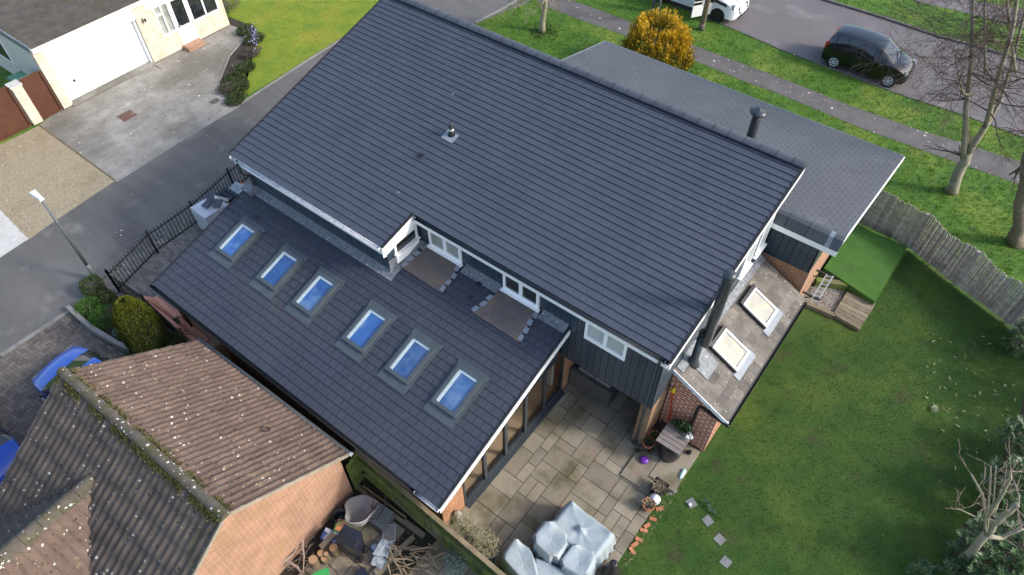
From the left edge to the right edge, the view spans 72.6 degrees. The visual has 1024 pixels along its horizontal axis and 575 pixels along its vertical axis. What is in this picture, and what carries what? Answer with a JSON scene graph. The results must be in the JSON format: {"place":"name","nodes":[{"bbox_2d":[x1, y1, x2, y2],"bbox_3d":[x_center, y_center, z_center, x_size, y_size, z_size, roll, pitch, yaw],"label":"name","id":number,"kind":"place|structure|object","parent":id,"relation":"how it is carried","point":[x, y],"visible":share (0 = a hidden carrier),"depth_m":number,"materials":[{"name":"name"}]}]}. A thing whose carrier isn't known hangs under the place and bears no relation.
{"place":"outdoors","nodes":[
{"label":"outdoors","id":0,"kind":"place"},
{"bbox_2d":[0,210,27,256],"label":"pale path","id":1,"kind":"structure","parent":0,"point":[12,237],"depth_m":25.09,"materials":[{"name":"concrete"}]},
{"bbox_2d":[102,172,251,343],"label":"block paving","id":2,"kind":"structure","parent":0,"point":[149,272],"depth_m":24.30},
{"bbox_2d":[29,190,97,280],"bbox_3d":[-14.278,-1.594,22.367,0.586,3.781,0.220,30,56,23],"label":"street lamp","id":3,"kind":"object","parent":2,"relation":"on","point":[35,194],"visible":0.88,"depth_m":21.94,"materials":[{"name":"grey metal"}]},
{"bbox_2d":[104,269,142,300],"bbox_3d":[-12.444,0.180,22.680,1.820,1.120,0.073,28,56,22],"label":"metal railing","id":4,"kind":"object","parent":2,"relation":"on","point":[111,278],"visible":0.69,"depth_m":22.68,"materials":[{"name":"black metal"}]},
{"bbox_2d":[109,234,155,287],"bbox_3d":[-12.807,-0.866,23.558,0.086,1.120,1.953,17,52,14],"label":"metal railing","id":5,"kind":"object","parent":2,"relation":"on","point":[132,260],"visible":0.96,"depth_m":23.57,"materials":[{"name":"black metal"}]},
{"bbox_2d":[144,204,196,253],"bbox_3d":[-11.942,-2.114,24.605,0.072,1.120,1.839,29,56,22],"label":"metal railing","id":6,"kind":"object","parent":2,"relation":"on","point":[151,240],"visible":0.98,"depth_m":24.51,"materials":[{"name":"black metal"}]},
{"bbox_2d":[157,327,189,347],"bbox_3d":[-10.528,1.657,21.655,0.872,0.794,1.064,30,56,23],"label":"dark shrub","id":7,"kind":"object","parent":2,"relation":"on","point":[175,337],"visible":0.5,"depth_m":21.51,"materials":[{"name":"green plant"}]},
{"bbox_2d":[190,195,227,229],"bbox_3d":[-10.658,-2.534,24.929,0.932,1.065,0.965,30,56,23],"label":"wrapped pallet","id":8,"kind":"object","parent":2,"relation":"on","point":[204,217],"visible":0.58,"depth_m":24.46,"materials":[{"name":"white plastic"}]},
{"bbox_2d":[214,187,237,203],"bbox_3d":[-10.552,-3.277,25.927,0.720,0.490,0.570,30,56,23],"label":"slatted crate","id":9,"kind":"object","parent":2,"relation":"on","point":[229,194],"visible":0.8,"depth_m":25.74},
{"bbox_2d":[227,0,378,101],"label":"front lawn","id":10,"kind":"structure","parent":0,"point":[292,22],"depth_m":34.33,"materials":[{"name":"green plant"}]},
{"bbox_2d":[233,361,422,545],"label":"passage ground","id":11,"kind":"structure","parent":0,"point":[366,482],"depth_m":18.75,"materials":[{"name":"grey concrete"}]},
{"bbox_2d":[207,338,233,362],"bbox_3d":[-8.738,2.038,20.939,0.320,1.300,0.360,30,56,23],"label":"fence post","id":12,"kind":"object","parent":11,"relation":"on","point":[217,345],"visible":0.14,"depth_m":20.52,"materials":[{"name":"wood"}]},
{"bbox_2d":[345,453,364,489],"bbox_3d":[-4.107,4.887,18.451,0.101,1.445,0.464,22,53,18],"label":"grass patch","id":13,"kind":"object","parent":11,"relation":"on","point":[356,476],"visible":0.94,"depth_m":18.40,"materials":[{"name":"green plant"}]},
{"bbox_2d":[279,504,381,574],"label":"yard ground","id":14,"kind":"structure","parent":0,"point":[315,542],"depth_m":17.86,"materials":[{"name":"soil"}]},
{"bbox_2d":[298,521,404,574],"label":"yard paving","id":15,"kind":"structure","parent":0,"point":[367,530],"depth_m":17.72,"materials":[{"name":"stone"}]},
{"bbox_2d":[334,524,368,562],"bbox_3d":[-3.970,6.405,17.447,0.627,1.035,0.463,21,53,17],"label":"wheelie bin","id":16,"kind":"object","parent":15,"relation":"on","point":[349,540],"visible":1,"depth_m":17.15,"materials":[{"name":"black plastic"}]},
{"bbox_2d":[344,494,378,526],"bbox_3d":[-3.957,5.748,18.056,0.918,0.696,0.984,30,56,23],"label":"plastic tub","id":17,"kind":"object","parent":15,"relation":"on","point":[358,509],"visible":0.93,"depth_m":18.29,"materials":[{"name":"grey plastic"}]},
{"bbox_2d":[366,502,394,532],"bbox_3d":[-3.429,6.002,18.187,0.541,0.420,0.501,25,54,19],"label":"galvanised box","id":18,"kind":"object","parent":15,"relation":"on","point":[384,519],"visible":0.79,"depth_m":18.05,"materials":[{"name":"grey metal"}]},
{"bbox_2d":[372,538,394,557],"bbox_3d":[-3.260,6.667,17.777,0.405,0.272,0.500,16,52,13],"label":"plastic bag","id":19,"kind":"object","parent":15,"relation":"on","point":[382,548],"visible":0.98,"depth_m":17.69,"materials":[{"name":"white plastic"}]},
{"bbox_2d":[373,535,414,574],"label":"plank","id":20,"kind":"object","parent":15,"relation":"on","point":[406,543],"visible":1,"depth_m":17.74,"materials":[{"name":"brown wood"}]},
{"bbox_2d":[385,543,450,574],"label":"branch pile","id":21,"kind":"object","parent":15,"relation":"on","point":[432,556],"visible":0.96,"depth_m":17.45,"materials":[{"name":"brown wood"}]},
{"bbox_2d":[0,0,1023,448],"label":"ground","id":22,"kind":"structure","parent":0,"point":[892,106],"depth_m":30.27,"materials":[{"name":"green plant"}]},
{"bbox_2d":[0,126,113,240],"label":"gravel drive","id":23,"kind":"structure","parent":22,"relation":"on","point":[47,177],"depth_m":27.07,"materials":[{"name":"beige gravel"}]},
{"bbox_2d":[0,128,111,235],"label":"gravel stones","id":24,"kind":"object","parent":23,"relation":"on","point":[50,160],"visible":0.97,"depth_m":27.02,"materials":[{"name":"beige gravel"}]},
{"bbox_2d":[0,313,129,443],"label":"herringbone drive","id":25,"kind":"structure","parent":22,"relation":"on","point":[22,365],"depth_m":21.62,"materials":[{"name":"brick"}]},
{"bbox_2d":[0,425,20,483],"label":"parked car","id":26,"kind":"object","parent":25,"relation":"on","point":[10,444],"visible":0.2,"depth_m":18.66,"materials":[{"name":"blue paint"}]},
{"bbox_2d":[32,346,108,400],"bbox_3d":[-11.960,2.983,20.103,4.230,1.521,1.840,23,54,18],"label":"parked car","id":27,"kind":"object","parent":25,"relation":"on","point":[44,379],"visible":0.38,"depth_m":20.27,"materials":[{"name":"blue paint"}]},
{"bbox_2d":[0,0,229,108],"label":"bungalow","id":28,"kind":"object","parent":22,"relation":"on","point":[75,52],"visible":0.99,"depth_m":30.13,"materials":[{"name":"paint"}]},
{"bbox_2d":[48,22,148,99],"bbox_3d":[-17.975,-9.957,30.449,0.120,2.090,3.940,30,56,23],"label":"garage door","id":29,"kind":"structure","parent":28,"relation":"in","point":[94,63],"depth_m":30.45,"materials":[{"name":"white plastic"}]},
{"bbox_2d":[152,2,177,36],"bbox_3d":[-15.775,-12.177,31.639,0.140,1.420,0.730,30,56,23],"label":"window","id":30,"kind":"structure","parent":28,"relation":"in","point":[162,13],"depth_m":31.64,"materials":[{"name":"white plastic"}]},
{"bbox_2d":[166,0,198,44],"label":"front door","id":31,"kind":"structure","parent":28,"relation":"in","point":[179,10],"depth_m":32.37,"materials":[{"name":"white plastic"}]},
{"bbox_2d":[185,0,219,21],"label":"window","id":32,"kind":"structure","parent":28,"relation":"in","point":[198,9],"depth_m":32.85,"materials":[{"name":"white plastic"}]},
{"bbox_2d":[74,285,174,350],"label":"bush","id":33,"kind":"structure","parent":22,"relation":"on","point":[109,331],"depth_m":22.65,"materials":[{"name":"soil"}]},
{"bbox_2d":[73,295,101,317],"bbox_3d":[-13.836,0.634,22.765,0.901,0.571,0.880,30,56,23],"label":"herb clump","id":34,"kind":"object","parent":33,"relation":"on","point":[89,308],"visible":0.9,"depth_m":22.68,"materials":[{"name":"green plant"}]},
{"bbox_2d":[78,274,106,296],"bbox_3d":[-13.920,-0.069,23.123,0.826,0.804,0.872,30,56,23],"label":"bushy shrub","id":35,"kind":"object","parent":33,"relation":"on","point":[91,287],"visible":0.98,"depth_m":23.05,"materials":[{"name":"green plant"}]},
{"bbox_2d":[88,303,113,329],"bbox_3d":[-13.148,0.946,22.506,1.075,0.671,1.088,30,56,23],"label":"herb clump","id":36,"kind":"object","parent":33,"relation":"on","point":[93,318],"visible":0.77,"depth_m":22.35,"materials":[{"name":"green plant"}]},
{"bbox_2d":[66,304,138,354],"bbox_3d":[-12.038,1.862,21.831,5.815,0.260,0.320,24,54,19],"label":"garden edging","id":37,"kind":"object","parent":33,"relation":"on","point":[98,332],"visible":0.57,"depth_m":22.09,"materials":[{"name":"concrete"}]},
{"bbox_2d":[97,289,117,305],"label":"herb clump","id":38,"kind":"object","parent":33,"relation":"on","point":[107,297],"visible":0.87,"depth_m":23.01,"materials":[{"name":"green plant"}]},
{"bbox_2d":[111,295,174,354],"bbox_3d":[-11.159,1.224,20.970,1.307,2.744,1.310,30,56,23],"label":"dome conifer","id":39,"kind":"object","parent":33,"relation":"on","point":[130,306],"visible":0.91,"depth_m":20.52,"materials":[{"name":"green plant"}]},
{"bbox_2d":[40,25,242,181],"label":"concrete drive","id":40,"kind":"structure","parent":22,"relation":"on","point":[108,141],"depth_m":29.88,"materials":[{"name":"grey concrete"}]},
{"bbox_2d":[4,79,43,124],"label":"gate pillar","id":41,"kind":"structure","parent":40,"relation":"on","point":[22,98],"depth_m":28.47,"materials":[{"name":"paint"}]},
{"bbox_2d":[0,86,31,141],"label":"gate","id":42,"kind":"structure","parent":41,"relation":"attached to","point":[10,117],"depth_m":28.44,"materials":[{"name":"brown wood"}]},
{"bbox_2d":[19,70,62,118],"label":"gate","id":43,"kind":"structure","parent":40,"relation":"on","point":[37,88],"depth_m":28.95,"materials":[{"name":"brown wood"}]},
{"bbox_2d":[0,337,353,574],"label":"pitched garage","id":44,"kind":"structure","parent":22,"relation":"on","point":[199,456],"depth_m":15.92,"materials":[{"name":"brown tile"}]},
{"bbox_2d":[218,17,255,101],"bbox_3d":[-12.746,-10.754,32.577,1.578,0.001,7.740,-8,50,-7],"label":"flower bed","id":45,"kind":"object","parent":22,"relation":"on","point":[234,59],"visible":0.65,"depth_m":32.51,"materials":[{"name":"soil"}]},
{"bbox_2d":[224,90,247,106],"bbox_3d":[-11.962,-8.243,30.296,0.922,0.410,1.122,15,52,12],"label":"border plant","id":46,"kind":"object","parent":45,"relation":"on","point":[229,101],"visible":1,"depth_m":30.17,"materials":[{"name":"green plant"}]},
{"bbox_2d":[233,60,255,73],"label":"border plant","id":47,"kind":"object","parent":45,"relation":"on","point":[245,63],"visible":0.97,"depth_m":31.71,"materials":[{"name":"green plant"}]},
{"bbox_2d":[239,45,262,58],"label":"border plant","id":48,"kind":"object","parent":45,"relation":"on","point":[253,54],"visible":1,"depth_m":32.46,"materials":[{"name":"grey plant"}]},
{"bbox_2d":[0,0,532,352],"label":"lane","id":49,"kind":"structure","parent":22,"relation":"on","point":[44,271],"depth_m":25.90,"materials":[{"name":"grey asphalt"}]},
{"bbox_2d":[0,310,69,356],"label":"lane edging","id":50,"kind":"object","parent":49,"relation":"on","point":[32,334],"visible":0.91,"depth_m":22.29,"materials":[{"name":"concrete"}]},
{"bbox_2d":[110,220,149,248],"bbox_3d":[-13.767,-1.927,25.174,1.040,0.007,1.020,30,56,23],"label":"asphalt patch","id":51,"kind":"object","parent":49,"relation":"on","point":[129,234],"visible":0.94,"depth_m":25.16,"materials":[{"name":"grey asphalt"}]},
{"bbox_2d":[237,39,339,105],"bbox_3d":[-7.694,-12.713,34.244,1.164,0.080,15.210,23,54,18],"label":"lawn edging","id":52,"kind":"object","parent":22,"relation":"on","point":[283,75],"visible":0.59,"depth_m":31.73,"materials":[{"name":"concrete"}]},
{"bbox_2d":[149,0,904,524],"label":"house","id":53,"kind":"structure","parent":22,"relation":"on","point":[427,254],"depth_m":19.07,"materials":[{"name":"grey tile"}]},
{"bbox_2d":[393,224,420,262],"bbox_3d":[-2.909,-1.220,19.332,0.140,0.850,0.946,30,56,23],"label":"window","id":54,"kind":"structure","parent":53,"relation":"in","point":[410,240],"depth_m":19.36,"materials":[{"name":"white plastic"}]},
{"bbox_2d":[427,231,462,266],"bbox_3d":[-1.857,-1.138,19.095,1.257,0.793,0.130,30,56,23],"label":"window","id":55,"kind":"structure","parent":53,"relation":"in","point":[438,245],"depth_m":19.20,"materials":[{"name":"white plastic"}]},
{"bbox_2d":[462,355,565,507],"bbox_3d":[0.142,3.778,18.943,0.250,2.120,4.480,30,56,23],"label":"folding door","id":56,"kind":"structure","parent":53,"relation":"in","point":[527,429],"depth_m":19.36,"materials":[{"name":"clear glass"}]},
{"bbox_2d":[500,275,539,312],"bbox_3d":[0.215,0.075,18.075,1.259,0.789,0.130,30,56,23],"label":"window","id":57,"kind":"structure","parent":53,"relation":"in","point":[515,290],"depth_m":18.17,"materials":[{"name":"white plastic"}]},
{"bbox_2d":[584,323,627,360],"bbox_3d":[2.297,1.260,17.098,1.189,0.856,0.042,30,56,23],"label":"window","id":58,"kind":"structure","parent":53,"relation":"in","point":[597,337],"depth_m":17.20,"materials":[{"name":"white plastic"}]},
{"bbox_2d":[737,237,759,280],"bbox_3d":[6.451,-0.888,18.818,0.130,1.390,0.785,30,56,23],"label":"window","id":59,"kind":"structure","parent":53,"relation":"in","point":[747,263],"depth_m":19.13,"materials":[{"name":"white plastic"}]},
{"bbox_2d":[752,214,775,259],"bbox_3d":[7.034,-1.472,19.308,0.130,1.390,0.762,30,56,23],"label":"window","id":60,"kind":"structure","parent":53,"relation":"in","point":[761,245],"depth_m":19.58,"materials":[{"name":"white plastic"}]},
{"bbox_2d":[494,0,569,33],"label":"street tree","id":61,"kind":"object","parent":22,"relation":"on","point":[543,18],"visible":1,"depth_m":33.10,"materials":[{"name":"brown plant"}]},
{"bbox_2d":[621,7,697,71],"bbox_3d":[6.511,-10.801,30.883,3.409,2.588,3.479,30,56,23],"label":"golden conifer","id":62,"kind":"object","parent":22,"relation":"on","point":[644,31],"visible":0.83,"depth_m":30.36,"materials":[{"name":"yellow plant"}]},
{"bbox_2d":[574,0,1023,158],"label":"verge grass","id":63,"kind":"structure","parent":22,"relation":"on","point":[832,77],"depth_m":31.55,"materials":[{"name":"green plant"}]},
{"bbox_2d":[805,300,834,318],"bbox_3d":[10.059,0.737,22.879,1.002,0.200,0.140,26,55,21],"label":"timber edging","id":64,"kind":"object","parent":22,"relation":"on","point":[820,310],"visible":0.71,"depth_m":22.79,"materials":[{"name":"brown wood"}]},
{"bbox_2d":[803,281,844,311],"bbox_3d":[10.423,0.246,23.330,1.230,0.001,1.625,30,56,23],"label":"pebble bed","id":65,"kind":"object","parent":22,"relation":"on","point":[822,298],"visible":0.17,"depth_m":23.28,"materials":[{"name":"grey gravel"}]},
{"bbox_2d":[814,277,847,290],"bbox_3d":[10.716,-0.110,23.459,1.010,0.300,0.200,8,50,7],"label":"timber edging","id":66,"kind":"object","parent":65,"relation":"on","point":[838,285],"visible":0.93,"depth_m":23.37,"materials":[{"name":"wood"}]},
{"bbox_2d":[665,1,1023,137],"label":"kerb","id":67,"kind":"structure","parent":22,"relation":"on","point":[840,71],"depth_m":31.84,"materials":[{"name":"grey concrete"}]},
{"bbox_2d":[834,292,874,331],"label":"sleeper deck","id":68,"kind":"structure","parent":22,"relation":"on","point":[852,311],"depth_m":22.73,"materials":[{"name":"brown wood"}]},
{"bbox_2d":[821,226,906,304],"bbox_3d":[12.066,-0.817,24.019,1.931,0.350,3.162,30,56,23],"label":"artificial turf bed","id":69,"kind":"object","parent":22,"relation":"on","point":[862,264],"visible":0.79,"depth_m":23.82,"materials":[{"name":"green plastic"}]},
{"bbox_2d":[906,213,929,247],"bbox_3d":[13.994,-1.954,24.079,0.110,1.620,0.110,30,56,23],"label":"fence post","id":70,"kind":"object","parent":22,"relation":"on","point":[919,227],"visible":0.93,"depth_m":23.98,"materials":[{"name":"wood"}]},
{"bbox_2d":[859,191,924,244],"bbox_3d":[13.258,-2.501,24.448,1.851,1.758,0.040,34,58,25],"label":"stake fence panel","id":71,"kind":"object","parent":70,"relation":"attached to","point":[871,220],"visible":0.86,"depth_m":24.43,"materials":[{"name":"grey wood"}]},
{"bbox_2d":[823,0,1023,60],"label":"kerb","id":72,"kind":"structure","parent":22,"relation":"on","point":[870,13],"depth_m":34.60,"materials":[{"name":"grey concrete"}]},
{"bbox_2d":[835,0,1023,195],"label":"birch tree","id":73,"kind":"object","parent":22,"relation":"on","point":[964,153],"visible":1,"depth_m":22.18,"materials":[{"name":"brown plant"}]},
{"bbox_2d":[985,62,1023,249],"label":"tree trunk","id":74,"kind":"object","parent":22,"relation":"on","point":[1015,238],"visible":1,"depth_m":23.49,"materials":[{"name":"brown plant"}]},
{"bbox_2d":[382,376,699,574],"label":"patio","id":75,"kind":"structure","parent":0,"point":[577,447],"depth_m":19.07,"materials":[{"name":"stone"}]},
{"bbox_2d":[355,484,425,538],"bbox_3d":[-3.234,5.913,18.457,2.337,0.100,0.140,28,55,22],"label":"plank","id":76,"kind":"object","parent":75,"relation":"on","point":[409,525],"visible":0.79,"depth_m":18.22,"materials":[{"name":"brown wood"}]},
{"bbox_2d":[354,449,505,574],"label":"board fence","id":77,"kind":"object","parent":75,"relation":"on","point":[417,511],"visible":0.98,"depth_m":17.32,"materials":[{"name":"wood"}]},
{"bbox_2d":[443,550,468,574],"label":"silver shrub","id":78,"kind":"object","parent":75,"relation":"on","point":[453,566],"visible":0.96,"depth_m":17.22,"materials":[{"name":"grey plant"}]},
{"bbox_2d":[447,510,478,545],"bbox_3d":[-1.197,6.119,17.257,0.824,1.694,0.805,30,56,23],"label":"shrub","id":79,"kind":"object","parent":75,"relation":"on","point":[462,532],"visible":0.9,"depth_m":16.91,"materials":[{"name":"beige plant"}]},
{"bbox_2d":[468,526,500,562],"bbox_3d":[-0.676,6.415,16.999,0.842,1.710,0.802,30,56,23],"label":"shrub","id":80,"kind":"object","parent":75,"relation":"on","point":[487,553],"visible":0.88,"depth_m":16.64,"materials":[{"name":"beige plant"}]},
{"bbox_2d":[499,539,537,574],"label":"furniture cover","id":81,"kind":"object","parent":75,"relation":"on","point":[517,557],"visible":0.98,"depth_m":16.95,"materials":[{"name":"grey fabric"}]},
{"bbox_2d":[531,521,568,566],"bbox_3d":[0.975,6.407,17.429,1.021,0.861,0.976,30,56,23],"label":"furniture cover","id":82,"kind":"object","parent":75,"relation":"on","point":[549,544],"visible":0.94,"depth_m":17.16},
{"bbox_2d":[534,558,565,574],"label":"furniture cover","id":83,"kind":"object","parent":75,"relation":"on","point":[544,567],"visible":0.65,"depth_m":16.95,"materials":[{"name":"grey fabric"}]},
{"bbox_2d":[559,544,596,574],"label":"furniture cover","id":84,"kind":"object","parent":75,"relation":"on","point":[578,559],"visible":0.95,"depth_m":16.88,"materials":[{"name":"grey fabric"}]},
{"bbox_2d":[553,500,615,571],"bbox_3d":[1.737,6.231,17.619,1.674,0.756,1.257,30,56,23],"label":"furniture cover","id":85,"kind":"object","parent":75,"relation":"on","point":[576,523],"visible":0.77,"depth_m":17.45,"materials":[{"name":"white fabric"}]},
{"bbox_2d":[569,365,619,406],"bbox_3d":[2.504,2.677,20.618,1.370,0.870,0.800,30,56,23],"label":"rattan sofa","id":86,"kind":"object","parent":75,"relation":"on","point":[601,391],"visible":0.73,"depth_m":20.34,"materials":[{"name":"grey wicker"}]},
{"bbox_2d":[602,559,619,574],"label":"chiminea","id":87,"kind":"object","parent":75,"relation":"on","point":[611,567],"visible":1,"depth_m":17.02,"materials":[{"name":"black metal"}]},
{"bbox_2d":[649,476,669,497],"bbox_3d":[3.944,5.381,18.728,0.487,0.390,0.565,30,56,23],"label":"plant pot","id":88,"kind":"object","parent":75,"relation":"on","point":[659,486],"visible":1,"depth_m":18.62,"materials":[{"name":"black plastic"}]},
{"bbox_2d":[656,421,692,462],"bbox_3d":[4.370,4.352,19.151,0.720,0.965,0.730,30,56,23],"label":"garden table","id":89,"kind":"object","parent":75,"relation":"on","point":[672,441],"visible":0.97,"depth_m":18.80,"materials":[{"name":"grey wood"}]},
{"bbox_2d":[671,417,693,434],"bbox_3d":[4.607,3.749,18.842,0.729,0.369,0.347,30,56,23],"label":"ivy plant","id":90,"kind":"object","parent":89,"relation":"on","point":[684,424],"visible":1,"depth_m":18.81,"materials":[{"name":"green plant"}]},
{"bbox_2d":[537,0,1019,183],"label":"pavement","id":91,"kind":"structure","parent":0,"point":[911,136],"depth_m":30.16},
{"bbox_2d":[617,251,1023,574],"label":"back lawn","id":92,"kind":"structure","parent":0,"point":[808,321],"depth_m":19.70,"materials":[{"name":"green plant"}]},
{"bbox_2d":[905,557,936,574],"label":"laurel bush","id":93,"kind":"object","parent":92,"relation":"on","point":[925,563],"visible":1,"depth_m":17.19,"materials":[{"name":"green plant"}]},
{"bbox_2d":[909,212,978,282],"bbox_3d":[14.475,-1.329,23.470,0.040,1.747,1.869,-23,54,-18],"label":"stake fence panel","id":94,"kind":"object","parent":92,"relation":"on","point":[941,264],"visible":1,"depth_m":23.50,"materials":[{"name":"grey wood"}]},
{"bbox_2d":[942,393,1023,574],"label":"shrub bed","id":95,"kind":"object","parent":92,"relation":"on","point":[986,498],"visible":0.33,"depth_m":18.37,"materials":[{"name":"plant"}]},
{"bbox_2d":[934,546,988,574],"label":"laurel bush","id":96,"kind":"object","parent":95,"relation":"on","point":[947,569],"visible":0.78,"depth_m":16.90,"materials":[{"name":"green plant"}]},
{"bbox_2d":[945,511,1023,574],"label":"laurel bush","id":97,"kind":"object","parent":95,"relation":"on","point":[1004,546],"visible":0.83,"depth_m":16.55,"materials":[{"name":"green plant"}]},
{"bbox_2d":[975,453,1023,520],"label":"laurel bush","id":98,"kind":"object","parent":95,"relation":"on","point":[1019,465],"visible":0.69,"depth_m":17.73,"materials":[{"name":"green plant"}]},
{"bbox_2d":[995,414,1023,459],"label":"laurel bush","id":99,"kind":"object","parent":95,"relation":"on","point":[1008,434],"visible":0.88,"depth_m":18.93,"materials":[{"name":"green plant"}]},
{"bbox_2d":[944,439,1023,570],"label":"pruned tree","id":100,"kind":"object","parent":92,"relation":"on","point":[982,538],"visible":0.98,"depth_m":14.82,"materials":[{"name":"brown plant"}]},
{"bbox_2d":[956,251,1023,320],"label":"stake fence panel","id":101,"kind":"object","parent":92,"relation":"on","point":[983,296],"visible":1,"depth_m":22.46,"materials":[{"name":"grey wood"}]},
{"bbox_2d":[999,317,1023,361],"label":"laurel bush","id":102,"kind":"object","parent":92,"relation":"on","point":[1019,351],"visible":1,"depth_m":21.24,"materials":[{"name":"green plant"}]},
{"bbox_2d":[666,0,1023,135],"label":"street","id":103,"kind":"structure","parent":0,"point":[808,29],"depth_m":33.58,"materials":[{"name":"grey asphalt"}]},
{"bbox_2d":[656,0,748,22],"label":"van","id":104,"kind":"object","parent":103,"relation":"on","point":[719,11],"visible":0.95,"depth_m":34.10,"materials":[{"name":"white paint"}]},
{"bbox_2d":[821,23,915,87],"bbox_3d":[16.154,-10.516,31.403,3.800,1.589,2.040,30,56,23],"label":"parked car","id":105,"kind":"object","parent":103,"relation":"on","point":[838,49],"visible":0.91,"depth_m":30.93,"materials":[{"name":"black paint"}]},
{"bbox_2d":[839,0,1023,55],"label":"verge grass","id":106,"kind":"structure","parent":0,"point":[923,16],"depth_m":35.07,"materials":[{"name":"green plant"}]},
{"bbox_2d":[916,0,1023,27],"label":"pavement","id":107,"kind":"structure","parent":0,"point":[939,3],"depth_m":35.59,"materials":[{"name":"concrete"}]},
{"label":"clay board","id":108,"kind":"object","parent":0,"visible":0},
{"bbox_2d":[144,296,208,341],"bbox_3d":[-10.824,1.014,22.398,3.150,0.060,0.130,28,55,22],"label":"clay board","id":109,"kind":"object","parent":108,"relation":"on","point":[183,326],"visible":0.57,"depth_m":22.26,"materials":[{"name":"wood"}]},
{"bbox_2d":[146,296,209,341],"bbox_3d":[-10.695,0.993,22.325,3.004,0.060,0.130,28,55,22],"label":"clay board","id":110,"kind":"object","parent":109,"relation":"on","point":[185,324],"visible":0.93,"depth_m":22.13,"materials":[{"name":"brown wood"}]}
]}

